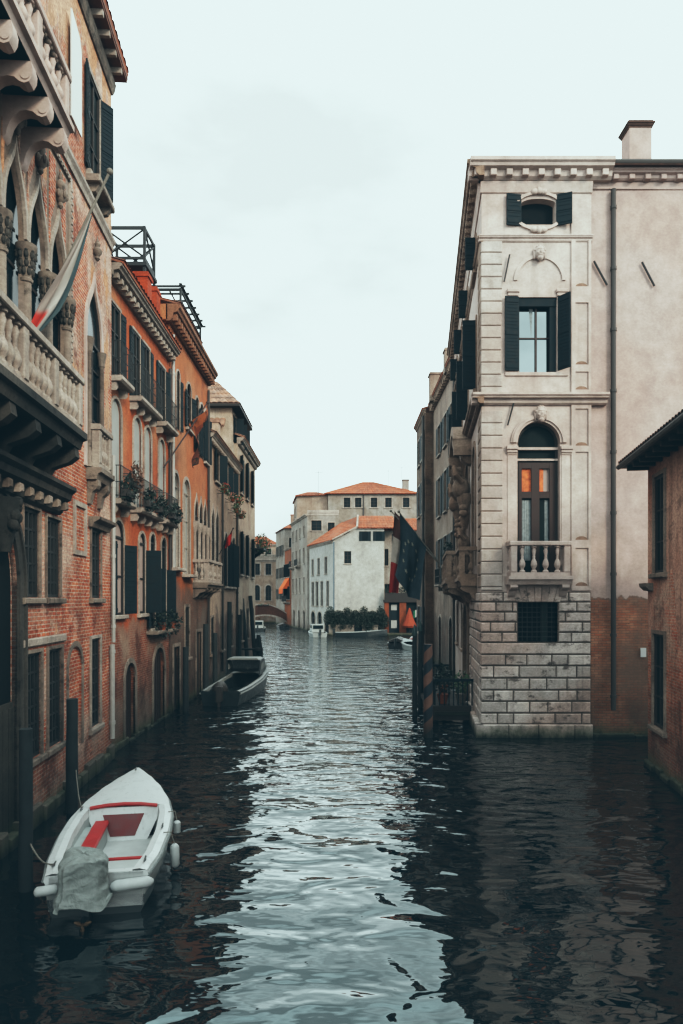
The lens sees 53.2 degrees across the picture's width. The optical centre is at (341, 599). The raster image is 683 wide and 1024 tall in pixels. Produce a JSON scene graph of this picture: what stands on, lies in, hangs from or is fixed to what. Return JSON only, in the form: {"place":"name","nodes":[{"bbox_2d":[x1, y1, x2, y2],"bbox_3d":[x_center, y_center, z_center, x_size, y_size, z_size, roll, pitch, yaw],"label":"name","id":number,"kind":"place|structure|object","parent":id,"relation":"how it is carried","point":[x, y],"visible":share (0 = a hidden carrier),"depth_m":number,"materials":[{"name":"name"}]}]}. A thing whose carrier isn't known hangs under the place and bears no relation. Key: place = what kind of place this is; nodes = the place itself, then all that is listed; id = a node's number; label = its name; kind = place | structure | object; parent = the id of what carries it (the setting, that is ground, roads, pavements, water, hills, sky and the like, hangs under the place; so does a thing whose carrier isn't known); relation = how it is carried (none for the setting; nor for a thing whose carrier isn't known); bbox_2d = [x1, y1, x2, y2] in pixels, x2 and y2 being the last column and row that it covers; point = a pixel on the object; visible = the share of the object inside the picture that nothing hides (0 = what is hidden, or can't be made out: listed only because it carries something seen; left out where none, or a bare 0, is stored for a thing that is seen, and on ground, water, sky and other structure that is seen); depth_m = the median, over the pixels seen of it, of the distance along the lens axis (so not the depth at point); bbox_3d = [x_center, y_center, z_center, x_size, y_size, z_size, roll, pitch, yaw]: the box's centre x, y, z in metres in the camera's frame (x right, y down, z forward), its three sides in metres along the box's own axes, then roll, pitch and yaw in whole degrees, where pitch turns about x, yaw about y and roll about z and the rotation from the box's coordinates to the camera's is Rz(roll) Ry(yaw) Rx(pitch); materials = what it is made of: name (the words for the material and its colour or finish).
{"place":"outdoors","nodes":[
{"label":"outdoors","id":0,"kind":"place"},
{"bbox_2d":[0,623,682,1023],"bbox_3d":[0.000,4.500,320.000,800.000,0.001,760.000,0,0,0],"label":"water","id":1,"kind":"structure","parent":0,"point":[356,847],"depth_m":11.03,"materials":[{"name":"teal liquid"}]},
{"bbox_2d":[18,728,33,892],"bbox_3d":[-4.900,3.750,10.600,0.225,3.500,0.227,0,0,0],"label":"mooring pole","id":2,"kind":"object","parent":1,"relation":"in","point":[25,862],"visible":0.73,"depth_m":10.51,"materials":[{"name":"brown wood"}]},
{"bbox_2d":[0,0,128,859],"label":"brick palace","id":3,"kind":"structure","parent":1,"relation":"in","point":[57,524],"depth_m":14.12,"materials":[{"name":"brown brick"}]},
{"bbox_2d":[6,167,57,349],"bbox_3d":[-6.221,-5.875,13.053,0.376,5.050,4.787,0,0,0],"label":"window","id":4,"kind":"structure","parent":3,"relation":"in","point":[12,272],"depth_m":13.09,"materials":[{"name":"black glass"}]},
{"bbox_2d":[21,502,46,603],"bbox_3d":[-6.098,-0.890,13.439,0.282,1.940,1.138,0,0,0],"label":"window","id":5,"kind":"structure","parent":3,"relation":"in","point":[29,524],"depth_m":13.64,"materials":[{"name":"black glass"}]},
{"bbox_2d":[28,648,47,766],"bbox_3d":[-6.116,2.130,13.538,0.263,2.300,1.157,0,0,0],"label":"window","id":6,"kind":"structure","parent":3,"relation":"in","point":[34,685],"depth_m":13.89,"materials":[{"name":"black glass"}]},
{"bbox_2d":[45,644,65,757],"bbox_3d":[-6.211,2.130,14.784,0.185,2.300,1.150,0,0,-4],"label":"window","id":7,"kind":"structure","parent":3,"relation":"in","point":[55,653],"depth_m":14.96,"materials":[{"name":"black glass"}]},
{"bbox_2d":[45,513,66,603],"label":"window","id":8,"kind":"structure","parent":3,"relation":"in","point":[52,593],"depth_m":14.86,"materials":[{"name":"black glass"}]},
{"bbox_2d":[31,168,112,331],"bbox_3d":[-5.516,-7.005,13.539,1.332,4.330,2.062,0,0,0],"label":"flag","id":9,"kind":"object","parent":3,"relation":"attached to","point":[51,303],"visible":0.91,"depth_m":13.54,"materials":[{"name":"cloth"}]},
{"bbox_2d":[71,8,81,137],"bbox_3d":[-6.190,-12.275,15.939,0.030,2.450,0.750,0,0,-4],"label":"banner","id":10,"kind":"object","parent":3,"relation":"attached to","point":[76,85],"visible":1,"depth_m":15.90,"materials":[{"name":"white fabric"}]},
{"bbox_2d":[84,272,103,465],"bbox_3d":[-6.452,-5.928,17.724,0.115,5.156,1.670,0,0,-4],"label":"window","id":11,"kind":"structure","parent":3,"relation":"in","point":[91,324],"depth_m":17.79,"materials":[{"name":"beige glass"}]},
{"bbox_2d":[89,634,104,734],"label":"window","id":12,"kind":"structure","parent":3,"relation":"in","point":[94,647],"depth_m":17.98,"materials":[{"name":"black glass"}]},
{"bbox_2d":[89,527,105,602],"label":"window","id":13,"kind":"structure","parent":3,"relation":"in","point":[94,534],"depth_m":18.05,"materials":[{"name":"black glass"}]},
{"bbox_2d":[85,58,113,202],"bbox_3d":[-6.374,-12.095,17.733,0.340,2.850,1.775,0,0,0],"label":"window","id":14,"kind":"structure","parent":3,"relation":"in","point":[99,156],"depth_m":18.18,"materials":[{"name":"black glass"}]},
{"bbox_2d":[66,698,78,813],"bbox_3d":[-5.719,3.800,14.500,0.257,3.401,0.262,0,0,0],"label":"mooring pole","id":15,"kind":"object","parent":1,"relation":"in","point":[72,806],"visible":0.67,"depth_m":14.40,"materials":[{"name":"brown wood"}]},
{"bbox_2d":[41,767,173,931],"bbox_3d":[-3.865,4.240,11.845,1.846,1.520,5.317,0,0,-11],"label":"motorboat","id":16,"kind":"object","parent":1,"relation":"on","point":[104,841],"visible":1,"depth_m":10.92,"materials":[{"name":"white plastic"}]},
{"bbox_2d":[33,884,57,896],"bbox_3d":[-4.136,4.070,9.556,0.323,0.151,0.140,0,0,-14],"label":"fender","id":17,"kind":"object","parent":16,"relation":"attached to","point":[46,890],"visible":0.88,"depth_m":9.51,"materials":[{"name":"plastic"}]},
{"bbox_2d":[110,876,153,891],"bbox_3d":[-2.993,4.055,9.753,0.603,0.177,0.160,0,0,-12],"label":"fender","id":18,"kind":"object","parent":16,"relation":"attached to","point":[131,883],"visible":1,"depth_m":9.70,"materials":[{"name":"plastic"}]},
{"bbox_2d":[163,832,179,867],"bbox_3d":[-2.819,4.138,11.328,0.261,0.605,0.151,0,0,0],"label":"fender","id":19,"kind":"object","parent":16,"relation":"hanging from","point":[174,856],"visible":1,"depth_m":11.27,"materials":[{"name":"plastic"}]},
{"bbox_2d":[111,226,181,751],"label":"orange house","id":20,"kind":"structure","parent":1,"relation":"in","point":[146,348],"depth_m":22.93,"materials":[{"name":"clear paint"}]},
{"bbox_2d":[111,395,122,497],"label":"window","id":21,"kind":"structure","parent":20,"relation":"in","point":[115,413],"depth_m":20.63,"materials":[{"name":"grey glass"}]},
{"bbox_2d":[111,297,126,377],"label":"window","id":22,"kind":"structure","parent":20,"relation":"in","point":[118,320],"depth_m":20.68,"materials":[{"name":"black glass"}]},
{"bbox_2d":[111,517,136,619],"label":"window","id":23,"kind":"structure","parent":20,"relation":"in","point":[126,555],"depth_m":21.10,"materials":[{"name":"brown wood"}]},
{"bbox_2d":[119,473,137,505],"bbox_3d":[-6.230,-3.247,20.002,0.464,1.010,0.864,0,0,0],"label":"planter","id":24,"kind":"object","parent":20,"relation":"attached to","point":[127,494],"visible":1,"depth_m":19.87,"materials":[{"name":"green plant"}]},
{"bbox_2d":[123,658,137,739],"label":"water door","id":25,"kind":"structure","parent":20,"relation":"in","point":[127,673],"depth_m":21.97,"materials":[{"name":"brown wood"}]},
{"bbox_2d":[129,460,143,498],"bbox_3d":[-6.218,-3.660,20.746,0.486,1.188,0.656,0,0,0],"label":"planter","id":26,"kind":"object","parent":20,"relation":"attached to","point":[139,482],"visible":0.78,"depth_m":20.70,"materials":[{"name":"green plant"}]},
{"bbox_2d":[129,325,144,396],"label":"window","id":27,"kind":"structure","parent":20,"relation":"in","point":[135,342],"depth_m":22.44,"materials":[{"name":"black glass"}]},
{"bbox_2d":[132,415,142,506],"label":"window","id":28,"kind":"structure","parent":20,"relation":"in","point":[136,439],"depth_m":22.66,"materials":[{"name":"grey glass"}]},
{"bbox_2d":[141,339,153,401],"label":"window","id":29,"kind":"structure","parent":20,"relation":"in","point":[148,359],"depth_m":23.75,"materials":[{"name":"black glass"}]},
{"bbox_2d":[143,425,152,510],"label":"window","id":30,"kind":"structure","parent":20,"relation":"in","point":[146,442],"depth_m":23.89,"materials":[{"name":"grey glass"}]},
{"bbox_2d":[137,531,160,617],"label":"window","id":31,"kind":"structure","parent":20,"relation":"in","point":[149,561],"depth_m":23.42,"materials":[{"name":"brown wood"}]},
{"bbox_2d":[143,487,156,513],"bbox_3d":[-6.213,-3.243,22.203,0.489,0.907,0.942,0,0,0],"label":"planter","id":32,"kind":"object","parent":20,"relation":"attached to","point":[149,503],"visible":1,"depth_m":22.07,"materials":[{"name":"green plant"}]},
{"bbox_2d":[148,531,165,630],"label":"window","id":33,"kind":"structure","parent":20,"relation":"in","point":[152,537],"depth_m":24.74,"materials":[{"name":"black glass"}]},
{"bbox_2d":[152,643,165,723],"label":"water door","id":34,"kind":"structure","parent":20,"relation":"in","point":[156,662],"depth_m":25.51,"materials":[{"name":"brown wood"}]},
{"bbox_2d":[158,437,165,518],"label":"window","id":35,"kind":"structure","parent":20,"relation":"in","point":[161,452],"depth_m":25.75,"materials":[{"name":"glass"}]},
{"bbox_2d":[153,611,171,637],"bbox_3d":[-6.453,0.842,24.615,0.741,1.041,1.162,0,0,0],"label":"planter","id":36,"kind":"object","parent":20,"relation":"on","point":[162,626],"visible":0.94,"depth_m":24.48,"materials":[{"name":"ceramic"}]},
{"bbox_2d":[155,495,169,517],"bbox_3d":[-6.219,-3.258,23.705,0.500,0.805,1.007,0,0,0],"label":"planter","id":37,"kind":"object","parent":20,"relation":"attached to","point":[161,510],"visible":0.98,"depth_m":23.54,"materials":[{"name":"green plant"}]},
{"bbox_2d":[156,360,170,421],"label":"window","id":38,"kind":"structure","parent":20,"relation":"in","point":[163,378],"depth_m":25.98,"materials":[{"name":"black glass"}]},
{"bbox_2d":[160,536,175,627],"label":"window","id":39,"kind":"structure","parent":20,"relation":"in","point":[170,574],"depth_m":26.28,"materials":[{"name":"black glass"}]},
{"bbox_2d":[166,609,183,634],"bbox_3d":[-6.433,0.829,26.011,0.788,1.013,1.010,0,0,0],"label":"planter","id":40,"kind":"object","parent":20,"relation":"on","point":[174,621],"visible":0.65,"depth_m":25.93,"materials":[{"name":"plant"}]},
{"bbox_2d":[169,502,182,523],"bbox_3d":[-6.212,-3.231,25.581,0.512,0.874,1.476,0,0,0],"label":"planter","id":41,"kind":"object","parent":20,"relation":"attached to","point":[176,517],"visible":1,"depth_m":25.36,"materials":[{"name":"green plant"}]},
{"bbox_2d":[163,401,208,467],"bbox_3d":[-5.971,-6.270,25.685,0.528,3.181,3.050,0,0,21],"label":"flag","id":42,"kind":"object","parent":20,"relation":"attached to","point":[197,423],"visible":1,"depth_m":26.58,"materials":[{"name":"red fabric"}]},
{"bbox_2d":[182,647,188,711],"bbox_3d":[-6.305,3.700,27.600,0.249,3.602,0.255,0,0,0],"label":"mooring pole","id":43,"kind":"object","parent":1,"relation":"in","point":[185,679],"visible":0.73,"depth_m":27.50,"materials":[{"name":"brown wood"}]},
{"bbox_2d":[152,283,222,713],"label":"tall orange house","id":44,"kind":"structure","parent":1,"relation":"in","point":[194,566],"depth_m":30.23,"materials":[{"name":"brown paint"}]},
{"bbox_2d":[172,642,180,712],"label":"water door","id":45,"kind":"structure","parent":44,"relation":"in","point":[174,646],"depth_m":28.13,"materials":[{"name":"brown wood"}]},
{"bbox_2d":[175,369,183,432],"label":"window","id":46,"kind":"structure","parent":44,"relation":"in","point":[179,386],"depth_m":28.35,"materials":[{"name":"clear wood"}]},
{"bbox_2d":[172,469,186,571],"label":"window","id":47,"kind":"structure","parent":44,"relation":"in","point":[177,482],"depth_m":28.13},
{"bbox_2d":[184,604,192,659],"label":"window","id":48,"kind":"structure","parent":44,"relation":"in","point":[186,606],"depth_m":30.03,"materials":[{"name":"grey glass"}]},
{"bbox_2d":[182,477,197,577],"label":"window","id":49,"kind":"structure","parent":44,"relation":"in","point":[186,495],"depth_m":29.97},
{"bbox_2d":[185,382,196,435],"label":"window","id":50,"kind":"structure","parent":44,"relation":"in","point":[189,401],"depth_m":30.42,"materials":[{"name":"black glass"}]},
{"bbox_2d":[194,493,198,579],"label":"window","id":51,"kind":"structure","parent":44,"relation":"in","point":[196,499],"depth_m":31.93,"materials":[{"name":"beige glass"}]},
{"bbox_2d":[195,628,201,697],"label":"water door","id":52,"kind":"structure","parent":44,"relation":"in","point":[197,631],"depth_m":32.43,"materials":[{"name":"brown wood"}]},
{"bbox_2d":[194,395,203,456],"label":"window","id":53,"kind":"structure","parent":44,"relation":"in","point":[196,397],"depth_m":32.24,"materials":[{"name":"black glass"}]},
{"bbox_2d":[199,402,207,460],"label":"window","id":54,"kind":"structure","parent":44,"relation":"in","point":[206,424],"depth_m":33.29,"materials":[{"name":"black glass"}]},
{"bbox_2d":[203,624,208,689],"bbox_3d":[-6.197,3.300,31.200,0.268,4.401,0.275,0,0,0],"label":"mooring pole","id":55,"kind":"object","parent":1,"relation":"in","point":[205,658],"visible":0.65,"depth_m":31.09,"materials":[{"name":"brown wood"}]},
{"bbox_2d":[212,633,217,682],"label":"mooring pole","id":56,"kind":"object","parent":1,"relation":"in","point":[215,668],"visible":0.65,"depth_m":33.10,"materials":[{"name":"brown wood"}]},
{"bbox_2d":[209,419,242,685],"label":"beige house","id":57,"kind":"structure","parent":1,"relation":"in","point":[226,467],"depth_m":38.37,"materials":[{"name":"beige paint"}]},
{"bbox_2d":[210,615,214,656],"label":"window","id":58,"kind":"structure","parent":57,"relation":"in","point":[212,618],"depth_m":35.93,"materials":[{"name":"grey glass"}]},
{"bbox_2d":[211,504,214,560],"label":"window","id":59,"kind":"structure","parent":57,"relation":"in","point":[212,512],"depth_m":36.13,"materials":[{"name":"beige glass"}]},
{"bbox_2d":[215,507,218,561],"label":"window","id":60,"kind":"structure","parent":57,"relation":"in","point":[216,520],"depth_m":37.33,"materials":[{"name":"beige glass"}]},
{"bbox_2d":[215,449,227,486],"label":"window","id":61,"kind":"structure","parent":57,"relation":"in","point":[223,460],"depth_m":37.68,"materials":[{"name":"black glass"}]},
{"bbox_2d":[224,532,231,588],"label":"window","id":62,"kind":"structure","parent":57,"relation":"in","point":[226,587],"depth_m":40.30,"materials":[{"name":"black glass"}]},
{"bbox_2d":[229,534,235,588],"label":"window","id":63,"kind":"structure","parent":57,"relation":"in","point":[231,587],"depth_m":41.78,"materials":[{"name":"black glass"}]},
{"bbox_2d":[232,536,238,588],"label":"window","id":64,"kind":"structure","parent":57,"relation":"in","point":[233,540],"depth_m":43.22,"materials":[{"name":"black glass"}]},
{"bbox_2d":[227,602,231,674],"bbox_3d":[-6.181,2.800,37.500,0.302,5.402,0.273,0,0,0],"label":"mooring pole","id":65,"kind":"object","parent":1,"relation":"in","point":[229,629],"visible":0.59,"depth_m":37.40,"materials":[{"name":"brown wood"}]},
{"bbox_2d":[199,656,268,706],"bbox_3d":[-4.827,3.920,33.148,2.098,2.160,8.922,0,0,4],"label":"workboat","id":66,"kind":"object","parent":1,"relation":"on","point":[227,690],"visible":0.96,"depth_m":33.28,"materials":[{"name":"paint"}]},
{"bbox_2d":[208,381,267,655],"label":"cream house","id":67,"kind":"structure","parent":1,"relation":"in","point":[227,410],"depth_m":46.12,"materials":[{"name":"beige paint"}]},
{"bbox_2d":[239,530,243,576],"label":"window","id":68,"kind":"structure","parent":67,"relation":"in","point":[241,574],"depth_m":44.89,"materials":[{"name":"black glass"}]},
{"bbox_2d":[245,462,249,501],"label":"window","id":69,"kind":"structure","parent":67,"relation":"in","point":[247,470],"depth_m":47.41,"materials":[{"name":"black glass"}]},
{"bbox_2d":[245,534,249,577],"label":"window","id":70,"kind":"structure","parent":67,"relation":"in","point":[247,540],"depth_m":47.41,"materials":[{"name":"black glass"}]},
{"bbox_2d":[238,615,241,655],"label":"mooring pole","id":71,"kind":"object","parent":1,"relation":"in","point":[239,635],"visible":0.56,"depth_m":41.50,"materials":[{"name":"brown wood"}]},
{"bbox_2d":[243,598,248,655],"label":"mooring pole","id":72,"kind":"object","parent":1,"relation":"in","point":[245,637],"visible":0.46,"depth_m":46.48,"materials":[{"name":"brown wood"}]},
{"bbox_2d":[237,635,262,657],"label":"pile cluster","id":73,"kind":"object","parent":1,"relation":"in","point":[257,648],"visible":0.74,"depth_m":43.77,"materials":[{"name":"brown wood"}]},
{"bbox_2d":[248,596,255,651],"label":"mooring pole","id":74,"kind":"object","parent":1,"relation":"in","point":[252,626],"visible":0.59,"depth_m":48.88,"materials":[{"name":"brown wood"}]},
{"bbox_2d":[255,537,275,622],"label":"closing palace","id":75,"kind":"structure","parent":1,"relation":"in","point":[265,579],"depth_m":133.00,"materials":[{"name":"beige stone"}]},
{"bbox_2d":[255,604,286,622],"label":"footbridge","id":76,"kind":"object","parent":1,"relation":"in","point":[273,611],"visible":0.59,"depth_m":117.60,"materials":[{"name":"brick"}]},
{"bbox_2d":[274,514,293,623],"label":"narrow pale house","id":77,"kind":"structure","parent":1,"relation":"in","point":[283,538],"depth_m":122.35,"materials":[{"name":"beige paint"}]},
{"bbox_2d":[279,547,290,626],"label":"orange house","id":78,"kind":"structure","parent":1,"relation":"in","point":[286,597],"depth_m":115.50,"materials":[{"name":"clear paint"}]},
{"bbox_2d":[289,510,338,630],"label":"terrace house","id":79,"kind":"structure","parent":1,"relation":"in","point":[309,527],"depth_m":102.35,"materials":[{"name":"white paint"}]},
{"bbox_2d":[292,492,327,521],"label":"attic house","id":80,"kind":"structure","parent":79,"relation":"on","point":[303,503],"depth_m":105.69,"materials":[{"name":"beige paint"}]},
{"bbox_2d":[308,624,326,636],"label":"moored boat","id":81,"kind":"object","parent":1,"relation":"on","point":[316,630],"visible":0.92,"depth_m":84.06,"materials":[{"name":"white plastic"}]},
{"bbox_2d":[307,515,393,633],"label":"white house","id":82,"kind":"structure","parent":1,"relation":"in","point":[346,570],"depth_m":88.00,"materials":[{"name":"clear paint"}]},
{"bbox_2d":[328,618,377,635],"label":"garden wall","id":83,"kind":"structure","parent":1,"relation":"in","point":[346,629],"depth_m":86.20,"materials":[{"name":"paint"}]},
{"bbox_2d":[323,606,389,630],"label":"ivy hedge","id":84,"kind":"object","parent":83,"relation":"on","point":[332,617],"visible":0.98,"depth_m":86.15,"materials":[{"name":"green plant"}]},
{"bbox_2d":[333,629,386,636],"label":"moored boat","id":85,"kind":"object","parent":1,"relation":"on","point":[371,633],"visible":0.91,"depth_m":83.91,"materials":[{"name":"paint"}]},
{"bbox_2d":[315,469,416,536],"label":"tall house","id":86,"kind":"structure","parent":1,"relation":"in","point":[364,499],"depth_m":104.00,"materials":[{"name":"beige paint"}]},
{"bbox_2d":[388,636,406,648],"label":"moored boat","id":87,"kind":"object","parent":1,"relation":"on","point":[394,643],"visible":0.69,"depth_m":63.07,"materials":[{"name":"paint"}]},
{"bbox_2d":[382,518,416,599],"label":"pale wing house","id":88,"kind":"structure","parent":1,"relation":"in","point":[412,522],"depth_m":89.50,"materials":[{"name":"white paint"}]},
{"bbox_2d":[383,593,416,635],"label":"jetty house","id":89,"kind":"structure","parent":1,"relation":"in","point":[397,606],"depth_m":87.00,"materials":[{"name":"paint"}]},
{"bbox_2d":[389,602,398,632],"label":"door","id":90,"kind":"structure","parent":89,"relation":"in","point":[393,606],"depth_m":87.46,"materials":[{"name":"paint"}]},
{"bbox_2d":[402,607,415,632],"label":"parasol","id":91,"kind":"object","parent":89,"relation":"on","point":[409,622],"visible":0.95,"depth_m":85.94,"materials":[{"name":"orange fabric"}]},
{"bbox_2d":[412,624,416,715],"bbox_3d":[2.850,3.225,26.600,0.218,4.550,0.218,0,0,0],"label":"mooring pole","id":92,"kind":"object","parent":1,"relation":"in","point":[414,671],"visible":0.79,"depth_m":26.53,"materials":[{"name":"brown wood"}]},
{"bbox_2d":[418,620,422,707],"bbox_3d":[3.300,3.175,28.600,0.219,4.651,0.218,0,0,0],"label":"mooring pole","id":93,"kind":"object","parent":1,"relation":"in","point":[420,677],"visible":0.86,"depth_m":28.52,"materials":[{"name":"brown wood"}]},
{"bbox_2d":[413,406,432,660],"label":"brown brick house","id":94,"kind":"structure","parent":1,"relation":"in","point":[423,427],"depth_m":49.62,"materials":[{"name":"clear brick"}]},
{"bbox_2d":[423,644,432,737],"bbox_3d":[2.841,3.475,22.400,0.322,4.051,0.330,0,0,0],"label":"striped pole","id":95,"kind":"object","parent":1,"relation":"in","point":[428,695],"visible":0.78,"depth_m":22.27,"materials":[{"name":"paint"}]},
{"bbox_2d":[427,347,452,674],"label":"pale canal house","id":96,"kind":"structure","parent":1,"relation":"in","point":[439,404],"depth_m":45.25,"materials":[{"name":"beige paint"}]},
{"bbox_2d":[442,467,447,514],"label":"window","id":97,"kind":"structure","parent":96,"relation":"in","point":[446,469],"depth_m":44.30,"materials":[{"name":"black glass"}]},
{"bbox_2d":[442,410,447,449],"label":"window","id":98,"kind":"structure","parent":96,"relation":"in","point":[444,445],"depth_m":43.73,"materials":[{"name":"black glass"}]},
{"bbox_2d":[417,664,473,721],"bbox_3d":[4.075,4.200,27.950,1.550,2.600,6.100,0,0,0],"label":"landing stage","id":99,"kind":"object","parent":1,"relation":"in","point":[452,709],"visible":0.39,"depth_m":25.06,"materials":[{"name":"brown wood"}]},
{"bbox_2d":[434,671,451,703],"bbox_3d":[3.797,3.267,25.593,0.761,1.225,0.754,0,0,0],"label":"potted plant","id":100,"kind":"object","parent":99,"relation":"on","point":[438,675],"visible":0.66,"depth_m":25.49,"materials":[{"name":"green plant"}]},
{"bbox_2d":[451,670,470,703],"bbox_3d":[4.473,3.256,25.716,0.822,1.247,0.753,0,0,0],"label":"potted plant","id":101,"kind":"object","parent":99,"relation":"on","point":[460,691],"visible":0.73,"depth_m":25.61,"materials":[{"name":"green plant"}]},
{"bbox_2d":[441,155,682,737],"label":"white palace","id":102,"kind":"structure","parent":1,"relation":"in","point":[516,577],"depth_m":22.39,"materials":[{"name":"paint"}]},
{"bbox_2d":[389,510,438,592],"bbox_3d":[3.865,-2.568,36.032,2.730,4.404,0.318,0,0,-2],"label":"flag","id":103,"kind":"object","parent":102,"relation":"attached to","point":[394,585],"visible":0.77,"depth_m":36.00,"materials":[{"name":"fabric"}]},
{"bbox_2d":[395,510,440,599],"bbox_3d":[3.900,-2.222,34.142,2.393,4.495,0.685,0,0,-8],"label":"flag","id":104,"kind":"object","parent":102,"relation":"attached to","point":[409,569],"visible":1,"depth_m":34.13,"materials":[{"name":"fabric"}]},
{"bbox_2d":[452,392,462,426],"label":"window","id":105,"kind":"structure","parent":102,"relation":"in","point":[455,423],"depth_m":32.68,"materials":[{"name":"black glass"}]},
{"bbox_2d":[454,326,461,360],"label":"window","id":106,"kind":"structure","parent":102,"relation":"in","point":[457,333],"depth_m":32.78,"materials":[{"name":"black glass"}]},
{"bbox_2d":[456,361,468,419],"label":"window","id":107,"kind":"structure","parent":102,"relation":"in","point":[462,396],"depth_m":28.51,"materials":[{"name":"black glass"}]},
{"bbox_2d":[459,286,468,319],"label":"window","id":108,"kind":"structure","parent":102,"relation":"in","point":[463,294],"depth_m":28.61,"materials":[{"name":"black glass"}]},
{"bbox_2d":[462,315,476,392],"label":"window","id":109,"kind":"structure","parent":102,"relation":"in","point":[469,327],"depth_m":24.34,"materials":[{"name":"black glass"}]},
{"bbox_2d":[465,232,476,288],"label":"window","id":110,"kind":"structure","parent":102,"relation":"in","point":[470,242],"depth_m":24.43,"materials":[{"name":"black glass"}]},
{"bbox_2d":[472,441,475,565],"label":"window","id":111,"kind":"structure","parent":102,"relation":"in","point":[474,444],"depth_m":26.04,"materials":[{"name":"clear glass"}]},
{"bbox_2d":[517,423,557,571],"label":"window","id":112,"kind":"structure","parent":102,"relation":"in","point":[537,455],"depth_m":22.66,"materials":[{"name":"brown glass"}]},
{"bbox_2d":[518,603,556,641],"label":"window","id":113,"kind":"structure","parent":102,"relation":"in","point":[536,621],"depth_m":22.69,"materials":[{"name":"metal"}]},
{"bbox_2d":[505,291,570,371],"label":"window","id":114,"kind":"structure","parent":102,"relation":"in","point":[526,350],"depth_m":22.34,"materials":[{"name":"brown wood"}]},
{"bbox_2d":[506,191,571,225],"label":"window","id":115,"kind":"structure","parent":102,"relation":"in","point":[529,214],"depth_m":22.32,"materials":[{"name":"paint"}]},
{"bbox_2d":[590,120,682,736],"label":"pink house","id":116,"kind":"structure","parent":1,"relation":"in","point":[637,308],"depth_m":22.47,"materials":[{"name":"paint"}]},
{"bbox_2d":[616,409,682,796],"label":"old house","id":117,"kind":"structure","parent":1,"relation":"in","point":[658,454],"depth_m":16.93,"materials":[{"name":"brown brick"}]},
{"bbox_2d":[647,629,666,737],"bbox_3d":[8.238,2.105,17.580,0.339,2.650,1.310,0,0,9],"label":"window","id":118,"kind":"structure","parent":117,"relation":"in","point":[658,637],"depth_m":17.81,"materials":[{"name":"glass"}]},
{"bbox_2d":[648,468,666,578],"bbox_3d":[8.227,-1.935,17.546,0.328,2.730,1.240,0,0,9],"label":"window","id":119,"kind":"structure","parent":117,"relation":"in","point":[659,483],"depth_m":17.81,"materials":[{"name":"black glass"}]},
{"bbox_2d":[108,0,682,541],"label":"sky","id":120,"kind":"structure","parent":0,"point":[298,167],"materials":[{"name":"white"}]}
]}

